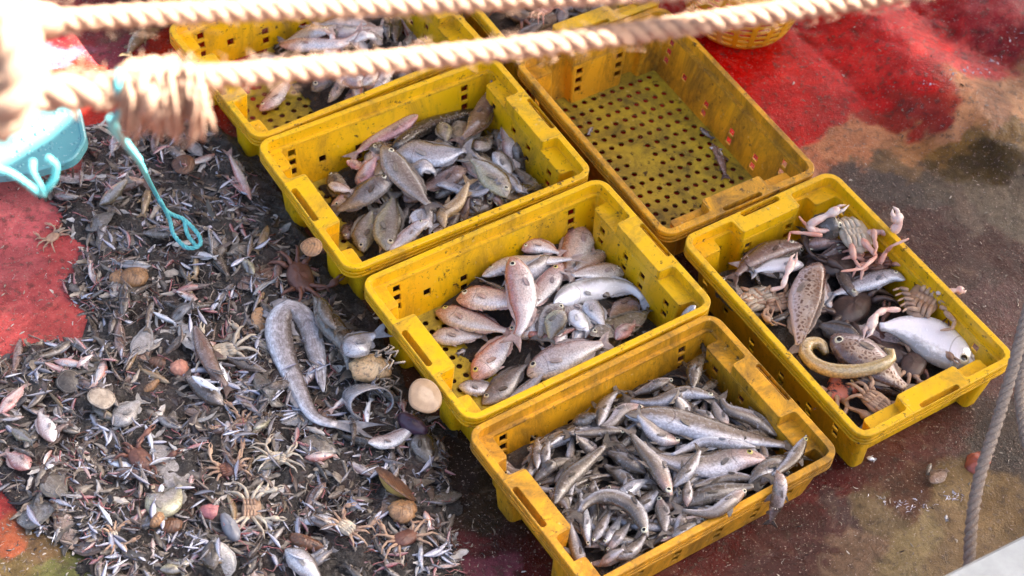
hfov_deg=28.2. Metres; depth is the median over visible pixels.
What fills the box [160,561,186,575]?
fish
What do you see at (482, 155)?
fish
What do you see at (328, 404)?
fish
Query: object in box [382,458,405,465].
anchovy
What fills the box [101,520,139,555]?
crab
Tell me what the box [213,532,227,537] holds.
flatfish
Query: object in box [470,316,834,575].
fish crate
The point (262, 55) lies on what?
bream
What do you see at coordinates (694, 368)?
fish
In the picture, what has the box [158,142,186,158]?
fish
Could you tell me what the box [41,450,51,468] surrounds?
bream
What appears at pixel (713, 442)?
fish
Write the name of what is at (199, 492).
anchovy
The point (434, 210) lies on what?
fish
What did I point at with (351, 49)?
fish
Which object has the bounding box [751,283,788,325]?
crab
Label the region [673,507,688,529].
lizardfish
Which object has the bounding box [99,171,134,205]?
fish
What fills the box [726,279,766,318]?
fish
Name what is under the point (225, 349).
crab
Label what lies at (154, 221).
anchovy
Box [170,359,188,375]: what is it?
sea urchin
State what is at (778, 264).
fish
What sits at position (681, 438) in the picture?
lizardfish
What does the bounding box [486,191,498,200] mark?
fish
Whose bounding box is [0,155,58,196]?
turquoise cord
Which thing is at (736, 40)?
round basket
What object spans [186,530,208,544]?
anchovy
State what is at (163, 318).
fish
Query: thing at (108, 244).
anchovy
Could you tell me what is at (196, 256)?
anchovy
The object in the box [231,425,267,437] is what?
fish
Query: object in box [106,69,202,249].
turquoise cord
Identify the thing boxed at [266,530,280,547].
anchovy
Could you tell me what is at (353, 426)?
fish
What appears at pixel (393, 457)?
fish
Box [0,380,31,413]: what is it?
fish
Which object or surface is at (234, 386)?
anchovy
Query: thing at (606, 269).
bream
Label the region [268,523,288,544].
fish
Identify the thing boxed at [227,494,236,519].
fish
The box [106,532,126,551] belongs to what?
anchovy
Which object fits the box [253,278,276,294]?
fish
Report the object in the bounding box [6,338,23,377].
fish
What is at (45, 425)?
bream
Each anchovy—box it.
[0,483,9,490]
[6,373,20,377]
[14,376,24,382]
[23,390,52,396]
[26,504,45,529]
[30,377,38,384]
[33,371,38,379]
[38,367,51,373]
[49,498,75,509]
[87,192,94,203]
[87,522,97,533]
[88,423,109,439]
[91,517,97,544]
[96,423,109,431]
[98,340,108,356]
[102,238,115,248]
[102,430,106,441]
[104,553,119,558]
[106,229,112,241]
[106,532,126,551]
[108,534,118,553]
[109,427,122,452]
[112,554,121,573]
[112,567,121,575]
[114,535,126,541]
[121,527,138,530]
[122,424,143,434]
[128,471,150,484]
[136,461,148,488]
[147,218,161,225]
[147,440,166,443]
[149,193,168,204]
[149,494,156,518]
[159,520,164,528]
[171,531,177,541]
[174,190,179,203]
[175,486,194,489]
[182,545,199,548]
[183,367,206,375]
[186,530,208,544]
[188,314,192,332]
[190,255,203,257]
[190,498,204,507]
[193,489,215,494]
[195,306,206,324]
[198,549,208,560]
[212,231,221,243]
[213,382,240,389]
[215,418,234,436]
[215,537,221,559]
[218,361,234,366]
[219,178,233,188]
[222,428,244,434]
[224,404,235,418]
[231,256,251,265]
[233,431,257,435]
[234,459,238,479]
[236,436,254,443]
[246,389,259,395]
[247,373,254,383]
[253,401,267,414]
[254,237,270,248]
[254,334,261,347]
[256,451,282,460]
[263,544,277,565]
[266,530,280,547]
[267,415,276,435]
[280,363,296,370]
[280,413,296,419]
[283,411,299,415]
[285,390,290,405]
[289,553,311,560]
[295,516,299,532]
[309,363,330,372]
[315,364,317,382]
[321,523,336,529]
[327,412,347,415]
[332,520,343,535]
[350,496,364,512]
[367,466,387,482]
[379,511,388,519]
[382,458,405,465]
[383,452,389,468]
[416,455,434,475]
[423,539,449,556]
[427,535,439,547]
[432,547,451,556]
[441,555,456,565]
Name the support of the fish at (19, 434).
on the bycatch slurry at (270, 193)
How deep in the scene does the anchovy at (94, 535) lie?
3.81 m
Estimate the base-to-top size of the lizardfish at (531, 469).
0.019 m
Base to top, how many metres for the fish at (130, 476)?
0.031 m
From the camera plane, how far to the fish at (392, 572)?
3.81 m
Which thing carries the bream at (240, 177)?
on the bycatch slurry at (270, 193)
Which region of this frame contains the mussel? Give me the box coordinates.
[397,412,427,434]
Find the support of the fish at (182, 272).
on the bycatch slurry at (270, 193)
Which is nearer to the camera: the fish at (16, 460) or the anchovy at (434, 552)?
the anchovy at (434, 552)
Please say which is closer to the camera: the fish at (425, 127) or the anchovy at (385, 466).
the anchovy at (385, 466)
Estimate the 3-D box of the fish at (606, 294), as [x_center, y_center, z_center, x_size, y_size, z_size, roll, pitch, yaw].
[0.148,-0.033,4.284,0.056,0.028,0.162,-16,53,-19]
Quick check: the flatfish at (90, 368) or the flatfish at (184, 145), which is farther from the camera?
the flatfish at (184, 145)
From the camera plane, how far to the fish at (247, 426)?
3.97 m
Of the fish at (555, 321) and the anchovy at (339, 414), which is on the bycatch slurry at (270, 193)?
the anchovy at (339, 414)
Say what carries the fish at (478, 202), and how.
on the fish at (473, 207)
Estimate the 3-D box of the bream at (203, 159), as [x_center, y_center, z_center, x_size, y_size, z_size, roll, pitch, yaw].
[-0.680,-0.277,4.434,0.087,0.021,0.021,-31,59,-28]
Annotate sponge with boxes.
[150,444,189,491]
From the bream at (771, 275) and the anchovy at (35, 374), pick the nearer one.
the anchovy at (35, 374)
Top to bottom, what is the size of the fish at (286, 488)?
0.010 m
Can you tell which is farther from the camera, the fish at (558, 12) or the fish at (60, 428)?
the fish at (558, 12)
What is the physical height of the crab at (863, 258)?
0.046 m
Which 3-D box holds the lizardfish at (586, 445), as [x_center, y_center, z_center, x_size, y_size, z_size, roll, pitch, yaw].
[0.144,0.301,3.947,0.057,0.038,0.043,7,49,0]
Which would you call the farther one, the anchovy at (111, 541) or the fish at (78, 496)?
the fish at (78, 496)
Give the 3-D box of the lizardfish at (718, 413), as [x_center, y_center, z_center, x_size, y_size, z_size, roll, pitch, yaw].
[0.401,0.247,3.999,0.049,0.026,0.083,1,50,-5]
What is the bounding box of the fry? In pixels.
[0,121,459,575]
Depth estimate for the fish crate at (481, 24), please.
4.67 m
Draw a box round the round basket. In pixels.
[685,0,793,48]
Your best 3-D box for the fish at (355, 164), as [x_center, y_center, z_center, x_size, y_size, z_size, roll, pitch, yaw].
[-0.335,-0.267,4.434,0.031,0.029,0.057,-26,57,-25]
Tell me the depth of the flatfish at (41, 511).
3.84 m
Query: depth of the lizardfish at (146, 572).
3.77 m
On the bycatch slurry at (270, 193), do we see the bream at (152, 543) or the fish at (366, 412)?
the bream at (152, 543)
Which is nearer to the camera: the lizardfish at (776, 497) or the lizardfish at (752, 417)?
the lizardfish at (776, 497)
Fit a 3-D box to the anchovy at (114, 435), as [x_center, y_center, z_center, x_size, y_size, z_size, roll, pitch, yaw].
[-0.766,0.293,3.950,0.012,0.007,0.064,-17,53,-19]
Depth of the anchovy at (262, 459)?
3.93 m
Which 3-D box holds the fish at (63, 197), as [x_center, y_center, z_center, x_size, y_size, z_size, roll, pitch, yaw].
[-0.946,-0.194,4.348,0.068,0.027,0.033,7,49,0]
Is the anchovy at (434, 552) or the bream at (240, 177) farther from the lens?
the bream at (240, 177)
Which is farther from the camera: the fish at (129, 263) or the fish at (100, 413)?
the fish at (129, 263)
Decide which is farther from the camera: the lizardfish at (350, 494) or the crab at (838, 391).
the crab at (838, 391)
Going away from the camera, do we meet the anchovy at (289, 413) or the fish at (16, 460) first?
the fish at (16, 460)
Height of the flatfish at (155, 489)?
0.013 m
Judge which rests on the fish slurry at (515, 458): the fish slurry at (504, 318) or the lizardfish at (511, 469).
the lizardfish at (511, 469)
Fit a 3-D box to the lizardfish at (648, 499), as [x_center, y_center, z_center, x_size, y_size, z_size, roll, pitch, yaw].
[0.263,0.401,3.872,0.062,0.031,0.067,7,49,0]
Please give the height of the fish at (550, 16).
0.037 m
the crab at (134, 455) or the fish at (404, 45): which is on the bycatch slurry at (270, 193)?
the crab at (134, 455)
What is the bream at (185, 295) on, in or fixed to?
on the bycatch slurry at (270, 193)
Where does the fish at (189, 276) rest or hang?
on the mixed mush
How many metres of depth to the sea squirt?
3.85 m
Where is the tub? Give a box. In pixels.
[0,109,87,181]
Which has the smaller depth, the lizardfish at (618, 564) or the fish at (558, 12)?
the lizardfish at (618, 564)
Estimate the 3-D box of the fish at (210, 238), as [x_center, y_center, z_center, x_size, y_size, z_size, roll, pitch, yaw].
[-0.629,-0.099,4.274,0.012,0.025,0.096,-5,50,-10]
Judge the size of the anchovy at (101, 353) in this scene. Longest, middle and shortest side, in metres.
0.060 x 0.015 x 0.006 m
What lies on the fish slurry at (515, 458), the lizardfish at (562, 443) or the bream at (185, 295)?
the lizardfish at (562, 443)
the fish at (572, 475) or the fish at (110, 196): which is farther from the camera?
the fish at (110, 196)
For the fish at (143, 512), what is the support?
on the lizardfish at (144, 517)
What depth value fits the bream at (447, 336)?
4.19 m
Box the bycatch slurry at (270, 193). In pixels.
[0,120,464,575]
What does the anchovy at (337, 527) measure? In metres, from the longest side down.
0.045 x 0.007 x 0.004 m
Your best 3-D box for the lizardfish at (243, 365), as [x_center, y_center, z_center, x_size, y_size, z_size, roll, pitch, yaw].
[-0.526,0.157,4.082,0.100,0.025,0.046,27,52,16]
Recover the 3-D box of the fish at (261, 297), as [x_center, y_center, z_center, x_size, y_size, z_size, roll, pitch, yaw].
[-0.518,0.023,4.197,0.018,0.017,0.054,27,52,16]
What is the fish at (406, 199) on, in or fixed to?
on the fish slurry at (348, 173)
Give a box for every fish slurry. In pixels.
[273,17,416,111]
[319,130,513,261]
[440,244,656,389]
[463,8,577,62]
[506,360,792,575]
[706,236,943,433]
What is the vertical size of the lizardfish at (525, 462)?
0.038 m
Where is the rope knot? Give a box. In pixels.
[0,0,224,148]
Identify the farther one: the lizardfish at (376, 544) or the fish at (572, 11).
the fish at (572, 11)
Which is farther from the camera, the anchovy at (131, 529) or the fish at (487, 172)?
the fish at (487, 172)
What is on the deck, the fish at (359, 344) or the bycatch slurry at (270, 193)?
the bycatch slurry at (270, 193)
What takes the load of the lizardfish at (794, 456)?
on the lizardfish at (768, 464)
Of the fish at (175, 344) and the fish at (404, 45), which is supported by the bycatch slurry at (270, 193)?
the fish at (175, 344)
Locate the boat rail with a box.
[945,536,1023,575]
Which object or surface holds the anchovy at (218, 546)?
on the flatfish at (228, 560)
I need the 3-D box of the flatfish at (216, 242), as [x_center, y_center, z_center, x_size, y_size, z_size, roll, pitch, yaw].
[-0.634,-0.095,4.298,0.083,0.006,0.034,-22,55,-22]
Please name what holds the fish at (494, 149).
on the fish slurry at (348, 173)
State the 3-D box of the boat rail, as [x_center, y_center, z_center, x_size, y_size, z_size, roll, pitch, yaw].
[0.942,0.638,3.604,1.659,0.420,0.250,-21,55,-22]
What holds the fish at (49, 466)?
on the fry
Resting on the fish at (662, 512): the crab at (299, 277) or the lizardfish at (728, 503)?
the lizardfish at (728, 503)
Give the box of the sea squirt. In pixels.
[199,504,218,519]
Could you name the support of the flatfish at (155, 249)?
on the bycatch slurry at (270, 193)
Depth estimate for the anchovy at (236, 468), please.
3.91 m
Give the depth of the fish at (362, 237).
4.35 m
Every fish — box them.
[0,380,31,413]
[0,446,31,470]
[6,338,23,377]
[11,427,37,446]
[23,426,39,447]
[30,340,70,359]
[32,482,47,508]
[39,358,65,372]
[44,451,64,469]
[48,389,62,407]
[49,416,74,425]
[54,191,83,200]
[55,419,73,434]
[60,492,82,498]
[62,427,79,433]
[78,378,106,390]
[79,162,84,186]
[85,520,95,540]
[86,371,118,406]
[89,287,110,298]
[91,405,111,419]
[93,502,112,525]
[94,554,107,575]
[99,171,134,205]
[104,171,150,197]
[104,346,113,371]
[106,136,120,157]
[106,467,159,479]
[108,302,117,334]
[108,457,134,468]
[110,258,150,268]
[110,393,149,426]
[112,311,125,357]
[113,283,130,322]
[117,27,159,57]
[118,287,133,315]
[121,166,143,197]
[126,348,139,370]
[130,509,146,526]
[131,281,158,295]
[135,363,169,383]
[136,189,152,217]
[138,133,146,151]
[142,224,191,239]
[145,425,156,452]
[145,475,193,519]
[148,131,166,154]
[150,457,175,464]
[153,312,180,326]
[157,415,186,433]
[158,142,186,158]
[158,484,164,491]
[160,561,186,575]
[162,333,185,356]
[164,302,191,314]
[166,164,198,177]
[167,559,188,566]
[171,297,197,321]
[173,368,224,405]
[174,281,208,293]
[177,327,193,351]
[178,264,192,284]
[183,271,194,294]
[183,534,218,548]
[186,479,203,488]
[188,298,218,314]
[188,475,194,485]
[189,547,201,559]
[190,258,198,281]
[190,527,213,549]
[192,376,222,395]
[193,325,242,398]
[194,532,225,569]
[198,252,218,259]
[207,246,232,281]
[208,227,213,256]
[212,426,242,434]
[215,283,233,301]
[217,358,229,389]
[221,174,242,191]
[221,446,254,482]
[226,154,244,175]
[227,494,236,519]
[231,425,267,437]
[239,253,254,274]
[239,313,258,329]
[242,415,259,436]
[246,456,253,476]
[247,535,262,558]
[250,291,272,311]
[251,337,267,351]
[252,225,269,253]
[252,292,264,308]
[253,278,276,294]
[253,418,277,429]
[255,395,271,418]
[255,460,280,473]
[260,469,270,481]
[262,298,383,437]
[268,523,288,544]
[269,380,289,390]
[272,256,282,294]
[275,36,322,56]
[283,483,290,497]
[285,547,320,575]
[289,429,308,449]
[295,517,314,525]
[299,508,333,530]
[300,482,325,513]
[310,28,346,91]
[310,513,337,532]
[313,296,364,383]
[314,297,346,338]
[314,546,338,566]
[315,462,329,487]
[320,539,328,552]
[322,26,369,52]
[324,398,340,417]
[326,172,350,198]
[327,76,346,101]
[329,174,392,215]
[336,429,373,447]
[338,557,366,575]
[340,220,353,239]
[340,323,391,357]
[341,114,417,159]
[342,383,393,419]
[346,159,361,169]
[349,417,356,445]
[350,205,378,251]
[355,151,379,184]
[363,394,375,421]
[365,201,380,216]
[369,141,392,153]
[370,190,404,250]
[373,389,400,401]
[374,143,390,174]
[376,561,400,575]
[379,145,444,215]
[381,188,399,205]
[382,16,392,43]
[387,449,401,472]
[390,16,402,46]
[392,70,413,78]
[392,108,473,149]
[396,138,478,167]
[397,40,411,47]
[397,399,407,412]
[399,474,405,483]
[400,413,416,451]
[402,194,429,203]
[402,203,414,225]
[404,208,437,231]
[409,208,439,233]
[409,434,440,467]
[410,204,443,234]
[411,159,441,177]
[416,545,426,572]
[425,165,466,191]
[429,535,440,557]
[434,123,455,142]
[434,174,472,198]
[434,195,494,218]
[435,122,453,144]
[435,533,456,546]
[436,173,478,227]
[436,178,503,196]
[442,549,453,561]
[447,80,495,148]
[447,215,459,225]
[455,152,511,197]
[455,349,465,356]
[459,196,472,221]
[459,380,488,396]
[463,143,514,171]
[464,174,485,194]
[470,184,483,211]
[471,130,494,151]
[473,197,484,206]
[476,277,505,290]
[481,352,530,404]
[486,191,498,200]
[491,129,503,152]
[491,137,496,151]
[492,151,518,176]
[494,132,504,140]
[501,254,551,286]
[504,183,538,202]
[507,172,524,194]
[509,368,555,396]
[512,142,528,171]
[513,167,538,184]
[514,184,527,193]
[517,19,549,36]
[525,183,545,194]
[527,11,569,31]
[529,303,564,346]
[534,451,580,481]
[539,25,552,32]
[540,310,567,344]
[541,280,567,305]
[549,498,606,553]
[553,276,649,309]
[553,431,622,504]
[555,7,569,22]
[556,5,593,15]
[568,309,590,337]
[572,407,600,426]
[573,5,588,13]
[574,486,592,546]
[575,277,609,297]
[582,300,609,325]
[587,127,592,134]
[591,4,604,8]
[594,333,635,356]
[603,510,626,543]
[605,428,641,456]
[607,296,640,329]
[614,319,641,339]
[619,472,655,494]
[642,305,695,332]
[661,436,755,455]
[681,343,708,387]
[682,440,716,450]
[688,476,762,506]
[700,127,715,140]
[701,379,718,390]
[712,143,731,180]
[715,275,760,316]
[724,239,802,287]
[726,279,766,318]
[737,424,786,450]
[739,258,760,285]
[748,256,803,279]
[765,309,789,325]
[773,246,803,280]
[793,353,808,372]
[795,213,841,239]
[805,243,846,264]
[812,318,859,338]
[826,268,905,303]
[835,260,858,296]
[850,377,901,396]
[867,455,875,461]
[879,316,974,369]
[925,463,931,476]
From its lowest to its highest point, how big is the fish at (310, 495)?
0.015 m
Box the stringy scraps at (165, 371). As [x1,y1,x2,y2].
[0,125,467,575]
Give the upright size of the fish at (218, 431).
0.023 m
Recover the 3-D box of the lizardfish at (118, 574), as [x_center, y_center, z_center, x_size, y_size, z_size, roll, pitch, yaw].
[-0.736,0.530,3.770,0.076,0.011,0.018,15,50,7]
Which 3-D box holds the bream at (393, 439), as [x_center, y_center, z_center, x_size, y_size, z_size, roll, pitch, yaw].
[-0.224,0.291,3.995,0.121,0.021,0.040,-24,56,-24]
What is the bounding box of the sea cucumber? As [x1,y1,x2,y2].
[289,532,323,551]
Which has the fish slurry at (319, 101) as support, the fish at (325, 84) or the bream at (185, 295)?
the fish at (325, 84)
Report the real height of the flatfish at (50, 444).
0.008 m
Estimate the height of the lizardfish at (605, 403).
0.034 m
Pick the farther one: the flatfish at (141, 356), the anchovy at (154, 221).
the anchovy at (154, 221)
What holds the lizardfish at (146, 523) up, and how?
on the lizardfish at (144, 517)
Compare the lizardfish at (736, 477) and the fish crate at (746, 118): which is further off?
the fish crate at (746, 118)
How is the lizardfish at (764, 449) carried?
on the lizardfish
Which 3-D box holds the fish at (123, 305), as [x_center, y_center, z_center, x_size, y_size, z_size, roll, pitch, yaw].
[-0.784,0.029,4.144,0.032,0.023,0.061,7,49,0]
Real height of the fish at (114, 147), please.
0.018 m
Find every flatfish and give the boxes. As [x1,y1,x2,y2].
[6,409,21,415]
[16,499,58,528]
[33,424,64,447]
[39,474,70,499]
[50,499,80,548]
[53,407,66,419]
[57,173,84,183]
[72,535,105,555]
[77,361,99,372]
[85,209,117,231]
[88,142,97,157]
[95,228,116,250]
[109,228,120,241]
[109,281,120,297]
[118,232,151,253]
[123,351,150,383]
[127,560,139,575]
[130,321,153,354]
[130,483,159,497]
[131,246,165,256]
[158,135,196,154]
[168,410,177,420]
[172,136,202,155]
[175,319,199,349]
[184,402,209,416]
[187,223,202,241]
[194,399,210,414]
[202,234,225,247]
[211,537,236,575]
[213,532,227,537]
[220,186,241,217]
[226,243,247,255]
[229,377,254,389]
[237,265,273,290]
[240,314,254,336]
[247,567,267,575]
[253,372,286,407]
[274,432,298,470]
[281,409,331,425]
[299,434,341,455]
[312,407,338,433]
[351,486,372,493]
[369,495,399,519]
[421,490,461,505]
[451,120,480,142]
[590,307,652,337]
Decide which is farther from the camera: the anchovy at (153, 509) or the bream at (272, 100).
the bream at (272, 100)
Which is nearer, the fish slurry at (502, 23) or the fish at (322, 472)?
the fish at (322, 472)
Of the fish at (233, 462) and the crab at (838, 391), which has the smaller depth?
the fish at (233, 462)
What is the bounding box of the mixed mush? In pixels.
[0,119,468,575]
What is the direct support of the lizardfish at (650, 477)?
on the fish slurry at (515, 458)
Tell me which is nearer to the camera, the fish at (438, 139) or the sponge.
the sponge
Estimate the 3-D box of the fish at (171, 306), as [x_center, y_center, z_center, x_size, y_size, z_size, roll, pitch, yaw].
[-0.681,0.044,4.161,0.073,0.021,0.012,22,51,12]
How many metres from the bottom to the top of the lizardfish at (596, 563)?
0.036 m
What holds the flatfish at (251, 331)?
on the mixed mush
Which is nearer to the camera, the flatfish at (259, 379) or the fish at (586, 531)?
the fish at (586, 531)
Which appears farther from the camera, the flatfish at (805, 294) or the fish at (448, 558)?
the flatfish at (805, 294)
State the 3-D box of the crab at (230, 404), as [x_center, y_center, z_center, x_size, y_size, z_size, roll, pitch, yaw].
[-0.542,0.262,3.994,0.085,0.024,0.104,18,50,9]
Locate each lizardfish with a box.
[0,415,23,421]
[4,445,34,456]
[22,404,49,415]
[27,376,52,408]
[62,337,103,360]
[90,414,112,436]
[93,572,128,575]
[94,202,120,215]
[96,207,116,238]
[107,561,131,568]
[131,512,173,523]
[137,516,150,527]
[138,471,144,498]
[138,564,155,575]
[142,301,153,333]
[199,518,220,524]
[227,358,274,376]
[246,231,255,255]
[280,283,284,297]
[346,491,366,511]
[369,529,385,556]
[383,557,389,575]
[393,462,403,478]
[505,464,540,477]
[506,459,526,472]
[506,461,553,494]
[515,431,561,468]
[526,433,552,476]
[528,435,542,468]
[537,465,600,485]
[540,436,554,462]
[542,420,628,446]
[549,489,574,513]
[551,429,575,452]
[554,455,577,481]
[559,472,612,506]
[560,426,623,441]
[563,484,575,515]
[563,518,585,560]
[565,437,575,456]
[565,488,648,536]
[569,493,578,513]
[572,497,628,516]
[574,430,596,454]
[575,509,605,537]
[576,474,610,487]
[579,483,603,546]
[582,477,600,492]
[585,530,657,548]
[590,514,652,566]
[591,385,627,425]
[591,403,643,426]
[592,457,640,497]
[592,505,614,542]
[592,548,606,553]
[597,496,635,522]
[599,543,628,564]
[601,438,649,488]
[602,448,645,473]
[605,485,665,498]
[606,413,645,468]
[606,516,633,551]
[608,535,633,572]
[610,516,669,531]
[616,385,714,406]
[616,425,672,495]
[616,531,655,560]
[617,421,636,438]
[619,512,695,525]
[625,377,672,397]
[625,405,807,458]
[626,445,672,455]
[627,403,679,446]
[628,418,687,440]
[631,430,698,484]
[632,517,699,559]
[633,440,691,478]
[635,439,764,477]
[637,484,664,512]
[637,518,655,556]
[638,469,674,499]
[640,483,660,491]
[649,517,675,538]
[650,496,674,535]
[660,518,701,541]
[662,476,707,503]
[663,493,707,508]
[666,383,694,411]
[666,491,693,510]
[668,375,717,394]
[668,489,746,518]
[669,387,693,410]
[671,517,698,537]
[672,443,681,496]
[673,442,709,486]
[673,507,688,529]
[677,477,693,506]
[681,379,691,401]
[682,472,756,490]
[691,399,701,405]
[692,399,746,428]
[694,404,713,417]
[701,382,708,409]
[704,398,729,423]
[713,390,776,436]
[736,420,768,493]
[740,490,755,501]
[748,452,812,485]
[759,435,807,484]
[761,470,788,527]
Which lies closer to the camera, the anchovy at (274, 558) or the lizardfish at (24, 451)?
the anchovy at (274, 558)
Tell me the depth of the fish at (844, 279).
4.27 m
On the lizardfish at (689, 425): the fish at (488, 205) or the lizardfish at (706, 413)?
the lizardfish at (706, 413)
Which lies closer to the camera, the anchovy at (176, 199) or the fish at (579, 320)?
the fish at (579, 320)
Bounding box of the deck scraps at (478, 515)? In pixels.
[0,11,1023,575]
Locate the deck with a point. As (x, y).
(924, 164)
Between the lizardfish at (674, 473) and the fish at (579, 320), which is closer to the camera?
the lizardfish at (674, 473)
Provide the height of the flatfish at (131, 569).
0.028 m
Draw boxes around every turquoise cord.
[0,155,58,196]
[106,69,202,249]
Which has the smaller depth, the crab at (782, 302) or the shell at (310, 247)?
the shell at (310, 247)
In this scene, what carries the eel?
on the fish slurry at (784, 336)
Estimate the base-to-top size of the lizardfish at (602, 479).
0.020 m
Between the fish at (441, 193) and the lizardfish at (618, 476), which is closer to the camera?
the lizardfish at (618, 476)
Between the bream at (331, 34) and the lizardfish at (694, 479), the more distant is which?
the bream at (331, 34)
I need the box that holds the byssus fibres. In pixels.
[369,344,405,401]
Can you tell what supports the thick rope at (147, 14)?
attached to the rope knot
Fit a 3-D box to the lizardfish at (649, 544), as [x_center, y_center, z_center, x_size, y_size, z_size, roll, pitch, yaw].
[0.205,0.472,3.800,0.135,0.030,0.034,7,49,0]
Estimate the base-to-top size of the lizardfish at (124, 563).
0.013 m
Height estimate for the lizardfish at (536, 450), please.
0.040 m
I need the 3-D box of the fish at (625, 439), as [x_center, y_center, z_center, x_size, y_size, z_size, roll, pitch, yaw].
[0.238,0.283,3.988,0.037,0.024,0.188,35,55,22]
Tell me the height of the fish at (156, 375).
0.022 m
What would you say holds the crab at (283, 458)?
on the bycatch slurry at (270, 193)
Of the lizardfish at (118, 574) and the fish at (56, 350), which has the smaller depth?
the lizardfish at (118, 574)
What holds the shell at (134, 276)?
on the mixed mush
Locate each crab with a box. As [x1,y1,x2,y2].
[33,222,70,251]
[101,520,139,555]
[111,424,183,483]
[191,319,260,371]
[204,437,251,480]
[208,400,258,445]
[226,481,285,538]
[248,433,305,472]
[267,245,344,301]
[320,502,379,547]
[371,519,438,560]
[488,9,541,28]
[530,6,564,25]
[737,252,797,325]
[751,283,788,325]
[787,204,908,271]
[790,254,899,335]
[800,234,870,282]
[813,352,899,419]
[842,249,899,279]
[844,375,894,412]
[863,284,966,339]
[865,300,949,383]
[897,342,960,383]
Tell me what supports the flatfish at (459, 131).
on the fish slurry at (348, 173)
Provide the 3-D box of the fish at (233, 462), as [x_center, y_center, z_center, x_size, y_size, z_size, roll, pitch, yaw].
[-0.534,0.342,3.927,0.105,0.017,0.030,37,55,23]
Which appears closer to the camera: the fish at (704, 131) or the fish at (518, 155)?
the fish at (518, 155)
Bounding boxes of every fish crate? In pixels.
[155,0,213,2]
[169,12,482,161]
[260,60,588,299]
[364,180,710,440]
[459,1,658,90]
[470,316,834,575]
[517,8,813,256]
[684,174,1009,466]
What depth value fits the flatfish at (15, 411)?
3.97 m
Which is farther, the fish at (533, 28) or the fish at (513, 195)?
the fish at (533, 28)
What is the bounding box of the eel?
[799,336,896,378]
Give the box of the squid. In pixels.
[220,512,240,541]
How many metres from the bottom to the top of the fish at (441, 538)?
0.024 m
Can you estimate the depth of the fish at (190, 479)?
3.88 m
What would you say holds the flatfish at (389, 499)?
on the bycatch slurry at (270, 193)
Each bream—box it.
[31,407,56,441]
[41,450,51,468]
[54,355,89,370]
[76,352,95,367]
[87,257,96,284]
[88,360,107,388]
[149,538,154,558]
[172,288,200,301]
[184,154,214,166]
[187,437,207,451]
[222,148,250,199]
[224,421,231,441]
[235,396,262,418]
[246,52,284,61]
[259,83,289,110]
[276,25,328,50]
[279,22,373,52]
[299,23,327,37]
[304,365,314,383]
[304,451,339,464]
[311,16,366,26]
[323,27,342,54]
[325,24,367,51]
[326,396,357,414]
[328,181,352,194]
[331,194,381,206]
[338,75,363,88]
[344,89,365,99]
[346,30,382,47]
[346,461,371,475]
[351,75,363,95]
[362,18,393,50]
[362,73,378,86]
[363,82,374,89]
[364,151,378,159]
[368,428,411,449]
[372,41,404,88]
[387,219,428,251]
[400,18,417,44]
[404,31,412,44]
[423,511,434,531]
[428,562,459,569]
[432,327,487,346]
[435,304,510,336]
[436,146,464,168]
[456,285,541,311]
[457,156,478,181]
[470,319,525,379]
[482,253,586,276]
[492,195,504,205]
[499,127,520,167]
[500,256,539,351]
[508,306,568,339]
[521,238,566,256]
[527,326,585,338]
[527,330,614,380]
[531,263,564,321]
[536,302,582,318]
[551,323,568,345]
[558,226,594,280]
[559,262,623,282]
[564,249,606,277]
[572,322,594,339]
[729,253,784,278]
[803,237,857,259]
[824,282,832,307]
[859,323,901,342]
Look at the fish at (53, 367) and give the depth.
4.05 m
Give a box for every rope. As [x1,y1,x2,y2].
[51,0,894,39]
[190,0,935,99]
[962,302,1023,566]
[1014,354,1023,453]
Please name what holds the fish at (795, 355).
on the fish slurry at (784, 336)
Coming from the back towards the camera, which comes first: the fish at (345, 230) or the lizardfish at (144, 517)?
the fish at (345, 230)
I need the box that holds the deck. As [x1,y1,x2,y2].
[0,0,1023,575]
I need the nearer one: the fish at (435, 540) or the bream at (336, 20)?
the fish at (435, 540)
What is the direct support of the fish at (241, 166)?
on the bycatch slurry at (270, 193)
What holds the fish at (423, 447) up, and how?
on the bycatch slurry at (270, 193)
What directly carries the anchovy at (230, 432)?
on the crab at (230, 404)
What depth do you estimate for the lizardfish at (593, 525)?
3.81 m
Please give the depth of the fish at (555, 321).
4.13 m
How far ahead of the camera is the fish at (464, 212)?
4.35 m
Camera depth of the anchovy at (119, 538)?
3.79 m
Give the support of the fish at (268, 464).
on the fish at (266, 473)
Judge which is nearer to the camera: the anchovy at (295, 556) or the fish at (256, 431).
the anchovy at (295, 556)
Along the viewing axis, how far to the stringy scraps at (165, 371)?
3.99 m
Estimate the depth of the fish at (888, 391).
4.11 m
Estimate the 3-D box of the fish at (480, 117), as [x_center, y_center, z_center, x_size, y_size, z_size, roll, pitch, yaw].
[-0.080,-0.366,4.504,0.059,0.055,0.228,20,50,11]
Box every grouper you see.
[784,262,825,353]
[829,332,916,391]
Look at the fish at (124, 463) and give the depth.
3.92 m
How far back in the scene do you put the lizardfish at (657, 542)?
3.81 m
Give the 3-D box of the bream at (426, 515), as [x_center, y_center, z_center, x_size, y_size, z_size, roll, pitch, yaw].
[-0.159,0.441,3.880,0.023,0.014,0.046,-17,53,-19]
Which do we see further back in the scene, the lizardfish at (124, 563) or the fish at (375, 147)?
the fish at (375, 147)
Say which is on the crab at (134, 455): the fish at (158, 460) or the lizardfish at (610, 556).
the fish at (158, 460)
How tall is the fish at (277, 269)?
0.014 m
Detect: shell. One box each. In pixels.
[56,369,79,393]
[87,387,115,408]
[109,269,122,283]
[120,267,148,286]
[144,379,159,391]
[148,356,165,368]
[150,511,164,527]
[159,518,182,533]
[171,155,194,173]
[251,307,265,329]
[300,238,321,256]
[348,352,391,382]
[375,467,415,500]
[387,499,416,523]
[408,378,441,412]
[929,468,949,483]
[964,451,990,473]
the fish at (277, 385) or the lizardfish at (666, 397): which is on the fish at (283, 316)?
the fish at (277, 385)

